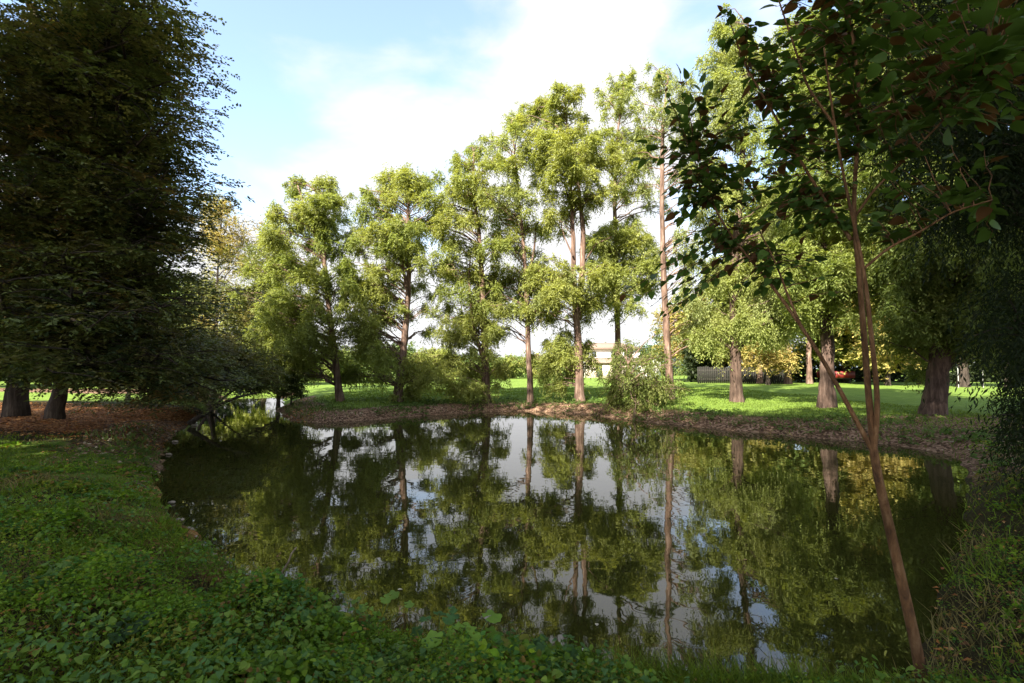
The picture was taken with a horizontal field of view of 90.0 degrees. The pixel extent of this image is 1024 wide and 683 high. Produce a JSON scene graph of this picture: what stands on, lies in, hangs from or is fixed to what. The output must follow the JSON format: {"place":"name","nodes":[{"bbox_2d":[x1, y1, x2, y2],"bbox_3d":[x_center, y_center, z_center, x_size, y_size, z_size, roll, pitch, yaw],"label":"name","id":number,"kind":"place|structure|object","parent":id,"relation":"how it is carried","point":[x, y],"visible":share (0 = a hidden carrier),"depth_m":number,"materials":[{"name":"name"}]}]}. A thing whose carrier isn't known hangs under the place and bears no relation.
{"place":"outdoors","nodes":[
{"label":"outdoors","id":0,"kind":"place"},
{"bbox_2d":[0,0,1008,365],"label":"sky","id":1,"kind":"structure","parent":0,"point":[346,89],"materials":[{"name":"white"}]},
{"bbox_2d":[0,370,1023,682],"bbox_3d":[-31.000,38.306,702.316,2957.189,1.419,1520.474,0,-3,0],"label":"ground","id":2,"kind":"structure","parent":0,"point":[854,390],"depth_m":15.18,"materials":[{"name":"green plant"}]},
{"bbox_2d":[41,556,75,578],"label":"mallow plant","id":3,"kind":"object","parent":2,"relation":"on","point":[64,564],"visible":0.69,"depth_m":4.04,"materials":[{"name":"green plant"}]},
{"bbox_2d":[0,0,238,416],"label":"hornbeam tree","id":4,"kind":"object","parent":2,"relation":"on","point":[14,404],"visible":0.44,"depth_m":12.14,"materials":[{"name":"green plant"}]},
{"bbox_2d":[107,611,156,642],"bbox_3d":[-2.385,1.808,3.205,0.231,0.132,0.227,1,-3,-19],"label":"mallow plant","id":5,"kind":"object","parent":2,"relation":"on","point":[121,637],"visible":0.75,"depth_m":3.17,"materials":[{"name":"green plant"}]},
{"bbox_2d":[0,0,274,421],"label":"hornbeam tree","id":6,"kind":"object","parent":2,"relation":"on","point":[105,23],"visible":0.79,"depth_m":13.12,"materials":[{"name":"green plant"}]},
{"bbox_2d":[0,402,330,450],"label":"leaf litter","id":7,"kind":"object","parent":2,"relation":"on","point":[88,421],"visible":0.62,"depth_m":16.93,"materials":[{"name":"brown plant"}]},
{"bbox_2d":[140,265,219,350],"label":"background tree","id":8,"kind":"object","parent":2,"relation":"on","point":[178,301],"visible":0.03,"depth_m":49.24,"materials":[{"name":"green plant"}]},
{"bbox_2d":[66,329,315,416],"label":"hornbeam tree","id":9,"kind":"object","parent":2,"relation":"on","point":[261,375],"visible":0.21,"depth_m":21.25,"materials":[{"name":"green plant"}]},
{"bbox_2d":[182,188,264,394],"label":"autumn tree","id":10,"kind":"object","parent":2,"relation":"on","point":[225,254],"visible":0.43,"depth_m":33.20,"materials":[{"name":"green plant"}]},
{"bbox_2d":[174,236,314,406],"bbox_3d":[-15.347,-1.163,29.038,9.893,10.323,6.116,0,-3,0],"label":"tree","id":11,"kind":"object","parent":2,"relation":"on","point":[258,263],"visible":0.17,"depth_m":28.59,"materials":[{"name":"green plant"}]},
{"bbox_2d":[219,303,308,367],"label":"background tree","id":12,"kind":"object","parent":2,"relation":"on","point":[242,328],"depth_m":45.93,"materials":[{"name":"green plant"}]},
{"bbox_2d":[279,547,296,587],"bbox_3d":[-1.902,1.926,4.305,0.172,0.358,0.034,3,-4,-43],"label":"stick","id":13,"kind":"object","parent":2,"relation":"on","point":[285,566],"visible":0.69,"depth_m":4.32,"materials":[{"name":"brown wood"}]},
{"bbox_2d":[273,373,309,404],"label":"evergreen bush","id":14,"kind":"object","parent":2,"relation":"on","point":[299,391],"visible":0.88,"depth_m":26.43,"materials":[{"name":"green plant"}]},
{"bbox_2d":[227,170,368,401],"bbox_3d":[-10.560,-2.948,26.882,7.506,12.623,6.494,0,-3,0],"label":"cypress tree","id":15,"kind":"object","parent":2,"relation":"on","point":[318,222],"visible":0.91,"depth_m":25.99,"materials":[{"name":"green plant"}]},
{"bbox_2d":[307,352,340,380],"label":"background tree","id":16,"kind":"object","parent":2,"relation":"on","point":[324,367],"visible":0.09,"depth_m":60.56,"materials":[{"name":"green plant"}]},
{"bbox_2d":[324,345,388,381],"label":"background tree","id":17,"kind":"object","parent":2,"relation":"on","point":[346,353],"visible":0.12,"depth_m":56.58,"materials":[{"name":"green plant"}]},
{"bbox_2d":[351,590,413,627],"bbox_3d":[-1.056,2.199,4.057,0.523,0.385,0.357,0,-3,0],"label":"mallow plant","id":18,"kind":"object","parent":2,"relation":"on","point":[388,598],"visible":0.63,"depth_m":4.12,"materials":[{"name":"green plant"}]},
{"bbox_2d":[316,162,457,402],"bbox_3d":[-6.690,-2.951,26.941,7.774,13.465,6.144,0,-3,0],"label":"cypress tree","id":19,"kind":"object","parent":2,"relation":"on","point":[396,237],"visible":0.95,"depth_m":26.34,"materials":[{"name":"green plant"}]},
{"bbox_2d":[369,638,408,668],"bbox_3d":[-0.760,1.982,3.183,0.270,0.177,0.263,0,-3,0],"label":"mallow plant","id":20,"kind":"object","parent":2,"relation":"on","point":[378,640],"visible":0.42,"depth_m":3.18,"materials":[{"name":"green plant"}]},
{"bbox_2d":[384,340,427,380],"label":"background tree","id":21,"kind":"object","parent":2,"relation":"on","point":[410,350],"visible":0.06,"depth_m":58.80,"materials":[{"name":"green plant"}]},
{"bbox_2d":[410,606,459,638],"bbox_3d":[-0.616,2.312,4.132,0.369,0.314,0.345,0,-3,0],"label":"mallow plant","id":22,"kind":"object","parent":2,"relation":"on","point":[449,620],"visible":0.77,"depth_m":4.08,"materials":[{"name":"green plant"}]},
{"bbox_2d":[418,345,461,378],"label":"background tree","id":23,"kind":"object","parent":2,"relation":"on","point":[432,350],"visible":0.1,"depth_m":65.67,"materials":[{"name":"green plant"}]},
{"bbox_2d":[421,610,501,661],"bbox_3d":[-0.295,1.943,3.296,0.487,0.301,0.379,3,-4,-41],"label":"mallow plant","id":24,"kind":"object","parent":2,"relation":"on","point":[492,618],"visible":0.48,"depth_m":3.32,"materials":[{"name":"green plant"}]},
{"bbox_2d":[411,141,514,409],"bbox_3d":[-2.818,-3.925,27.412,6.095,15.259,5.811,0,-3,0],"label":"cypress tree","id":25,"kind":"object","parent":2,"relation":"on","point":[471,385],"visible":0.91,"depth_m":26.55,"materials":[{"name":"green plant"}]},
{"bbox_2d":[459,346,508,378],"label":"background tree","id":26,"kind":"object","parent":2,"relation":"on","point":[490,364],"visible":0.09,"depth_m":71.19,"materials":[{"name":"green plant"}]},
{"bbox_2d":[449,352,560,377],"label":"hedge","id":27,"kind":"object","parent":2,"relation":"on","point":[525,375],"visible":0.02,"depth_m":83.37,"materials":[{"name":"green plant"}]},
{"bbox_2d":[495,353,526,378],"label":"background tree","id":28,"kind":"object","parent":2,"relation":"on","point":[515,364],"visible":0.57,"depth_m":74.61,"materials":[{"name":"green plant"}]},
{"bbox_2d":[0,440,1023,682],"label":"ground cover","id":29,"kind":"object","parent":2,"relation":"on","point":[520,664],"visible":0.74,"depth_m":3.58,"materials":[{"name":"green plant"}]},
{"bbox_2d":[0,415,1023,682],"bbox_3d":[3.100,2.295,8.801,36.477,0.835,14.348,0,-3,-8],"label":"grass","id":30,"kind":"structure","parent":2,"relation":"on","point":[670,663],"depth_m":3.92,"materials":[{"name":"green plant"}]},
{"bbox_2d":[0,436,1023,682],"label":"fallen leaves","id":31,"kind":"object","parent":2,"relation":"on","point":[396,668],"visible":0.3,"depth_m":3.86,"materials":[{"name":"brown plant"}]},
{"bbox_2d":[471,109,578,403],"bbox_3d":[0.612,-4.827,27.533,5.591,16.656,5.906,0,-3,0],"label":"cypress tree","id":32,"kind":"object","parent":2,"relation":"on","point":[512,164],"visible":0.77,"depth_m":27.13,"materials":[{"name":"green plant"}]},
{"bbox_2d":[39,387,1021,449],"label":"lawn grass","id":33,"kind":"structure","parent":2,"relation":"on","point":[745,404],"depth_m":22.74,"materials":[{"name":"green plant"}]},
{"bbox_2d":[49,398,1018,474],"bbox_3d":[0.285,3.037,20.294,24.777,0.548,20.995,0,-3,0],"label":"bank debris","id":34,"kind":"object","parent":2,"relation":"on","point":[119,461],"visible":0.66,"depth_m":14.56,"materials":[{"name":"brown plant"}]},
{"bbox_2d":[524,351,562,378],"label":"background tree","id":35,"kind":"object","parent":2,"relation":"on","point":[534,370],"visible":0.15,"depth_m":74.69,"materials":[{"name":"green plant"}]},
{"bbox_2d":[77,395,1023,470],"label":"bank weeds","id":36,"kind":"object","parent":2,"relation":"on","point":[974,436],"visible":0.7,"depth_m":16.93,"materials":[{"name":"green plant"}]},
{"bbox_2d":[533,634,579,663],"bbox_3d":[0.280,2.037,3.295,0.283,0.244,0.308,0,-3,0],"label":"mallow plant","id":37,"kind":"object","parent":2,"relation":"on","point":[538,644],"visible":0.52,"depth_m":3.27,"materials":[{"name":"green plant"}]},
{"bbox_2d":[101,401,1022,480],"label":"bank tufts","id":38,"kind":"object","parent":2,"relation":"on","point":[133,442],"visible":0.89,"depth_m":16.26,"materials":[{"name":"green plant"}]},
{"bbox_2d":[512,79,628,402],"bbox_3d":[2.726,-5.266,27.380,5.685,17.476,6.412,2,-4,-36],"label":"cypress tree","id":39,"kind":"object","parent":2,"relation":"on","point":[573,164],"visible":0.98,"depth_m":26.71,"materials":[{"name":"green plant"}]},
{"bbox_2d":[573,343,639,377],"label":"house","id":40,"kind":"structure","parent":2,"relation":"on","point":[602,350],"depth_m":83.97,"materials":[{"name":"tile"}]},
{"bbox_2d":[553,341,689,375],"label":"hedge","id":41,"kind":"object","parent":2,"relation":"on","point":[674,367],"visible":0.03,"depth_m":103.47,"materials":[{"name":"green plant"}]},
{"bbox_2d":[576,65,698,395],"bbox_3d":[6.999,-6.230,29.741,7.734,19.374,6.032,1,-3,-13],"label":"cypress tree","id":42,"kind":"object","parent":2,"relation":"on","point":[625,239],"visible":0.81,"depth_m":28.51,"materials":[{"name":"green plant"}]},
{"bbox_2d":[594,323,692,418],"bbox_3d":[6.654,2.156,24.793,4.843,5.800,8.339,-2,-4,34],"label":"weeping shrub","id":43,"kind":"object","parent":2,"relation":"on","point":[652,386],"visible":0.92,"depth_m":22.82,"materials":[{"name":"green plant"}]},
{"bbox_2d":[635,359,660,378],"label":"outbuilding","id":44,"kind":"structure","parent":2,"relation":"on","point":[650,369],"depth_m":69.88,"materials":[{"name":"tile"}]},
{"bbox_2d":[624,59,729,398],"bbox_3d":[9.155,-6.034,26.985,6.097,18.647,5.087,0,-3,0],"label":"cypress tree","id":45,"kind":"object","parent":2,"relation":"on","point":[657,92],"visible":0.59,"depth_m":26.76,"materials":[{"name":"green plant"}]},
{"bbox_2d":[649,299,714,375],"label":"background tree","id":46,"kind":"object","parent":2,"relation":"on","point":[671,317],"visible":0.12,"depth_m":61.80,"materials":[{"name":"green plant"}]},
{"bbox_2d":[670,284,748,369],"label":"background tree","id":47,"kind":"object","parent":2,"relation":"on","point":[726,359],"visible":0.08,"depth_m":55.56,"materials":[{"name":"green plant"}]},
{"bbox_2d":[697,366,784,383],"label":"paling fence","id":48,"kind":"object","parent":2,"relation":"on","point":[707,374],"visible":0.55,"depth_m":51.89,"materials":[{"name":"grey wood"}]},
{"bbox_2d":[704,194,816,383],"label":"background tree","id":49,"kind":"object","parent":2,"relation":"on","point":[760,378],"visible":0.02,"depth_m":51.58,"materials":[{"name":"green plant"}]},
{"bbox_2d":[675,1,851,402],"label":"cypress tree","id":50,"kind":"object","parent":2,"relation":"on","point":[739,324],"visible":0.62,"depth_m":25.17,"materials":[{"name":"green plant"}]},
{"bbox_2d":[741,343,803,384],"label":"background bush","id":51,"kind":"object","parent":2,"relation":"on","point":[779,363],"visible":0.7,"depth_m":47.16,"materials":[{"name":"yellow plant"}]},
{"bbox_2d":[741,170,818,383],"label":"background tree","id":52,"kind":"object","parent":2,"relation":"on","point":[787,380],"visible":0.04,"depth_m":49.84,"materials":[{"name":"green plant"}]},
{"bbox_2d":[783,171,847,383],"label":"background tree","id":53,"kind":"object","parent":2,"relation":"on","point":[809,376],"visible":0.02,"depth_m":49.75,"materials":[{"name":"brown plant"}]},
{"bbox_2d":[609,0,1023,682],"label":"sapling tree","id":54,"kind":"object","parent":2,"relation":"on","point":[983,62],"visible":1,"depth_m":3.67,"materials":[{"name":"green plant"}]},
{"bbox_2d":[792,296,878,382],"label":"background tree","id":55,"kind":"object","parent":2,"relation":"on","point":[839,355],"visible":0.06,"depth_m":50.84,"materials":[{"name":"yellow plant"}]},
{"bbox_2d":[735,1,936,407],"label":"cypress tree","id":56,"kind":"object","parent":2,"relation":"on","point":[836,245],"visible":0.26,"depth_m":20.53,"materials":[{"name":"green plant"}]},
{"bbox_2d":[817,371,854,382],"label":"car","id":57,"kind":"object","parent":2,"relation":"on","point":[848,376],"visible":0.47,"depth_m":49.91,"materials":[{"name":"red paint"}]},
{"bbox_2d":[678,342,1023,381],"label":"hedge","id":58,"kind":"object","parent":2,"relation":"on","point":[898,376],"visible":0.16,"depth_m":56.39,"materials":[{"name":"green plant"}]},
{"bbox_2d":[834,240,927,385],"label":"background tree","id":59,"kind":"object","parent":2,"relation":"on","point":[887,376],"visible":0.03,"depth_m":45.82,"materials":[{"name":"green plant"}]},
{"bbox_2d":[801,0,1023,415],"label":"cypress tree","id":60,"kind":"object","parent":2,"relation":"on","point":[918,322],"visible":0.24,"depth_m":17.44,"materials":[{"name":"green plant"}]},
{"bbox_2d":[896,349,928,384],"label":"background tree","id":61,"kind":"object","parent":2,"relation":"on","point":[921,368],"depth_m":47.78,"materials":[{"name":"green plant"}]},
{"bbox_2d":[832,0,1023,511],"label":"weeping conifer","id":62,"kind":"object","parent":2,"relation":"on","point":[1009,195],"visible":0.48,"depth_m":5.82,"materials":[{"name":"green plant"}]},
{"bbox_2d":[955,352,970,386],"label":"background tree","id":63,"kind":"object","parent":2,"relation":"on","point":[965,372],"depth_m":41.62,"materials":[{"name":"brown plant"}]},
{"bbox_2d":[152,394,970,682],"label":"pond water","id":64,"kind":"structure","parent":0,"point":[629,534],"depth_m":7.20,"materials":[{"name":"green liquid"}]},
{"bbox_2d":[187,382,263,424],"bbox_3d":[-11.161,2.405,20.169,2.614,1.636,1.071,1,-3,-16],"label":"fallen branch","id":65,"kind":"object","parent":64,"relation":"on","point":[197,418],"visible":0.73,"depth_m":19.69,"materials":[{"name":"brown wood"}]},
{"bbox_2d":[536,335,856,368],"bbox_3d":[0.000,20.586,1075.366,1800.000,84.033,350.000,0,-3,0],"label":"hills","id":66,"kind":"structure","parent":0,"point":[650,343],"depth_m":991.74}
]}

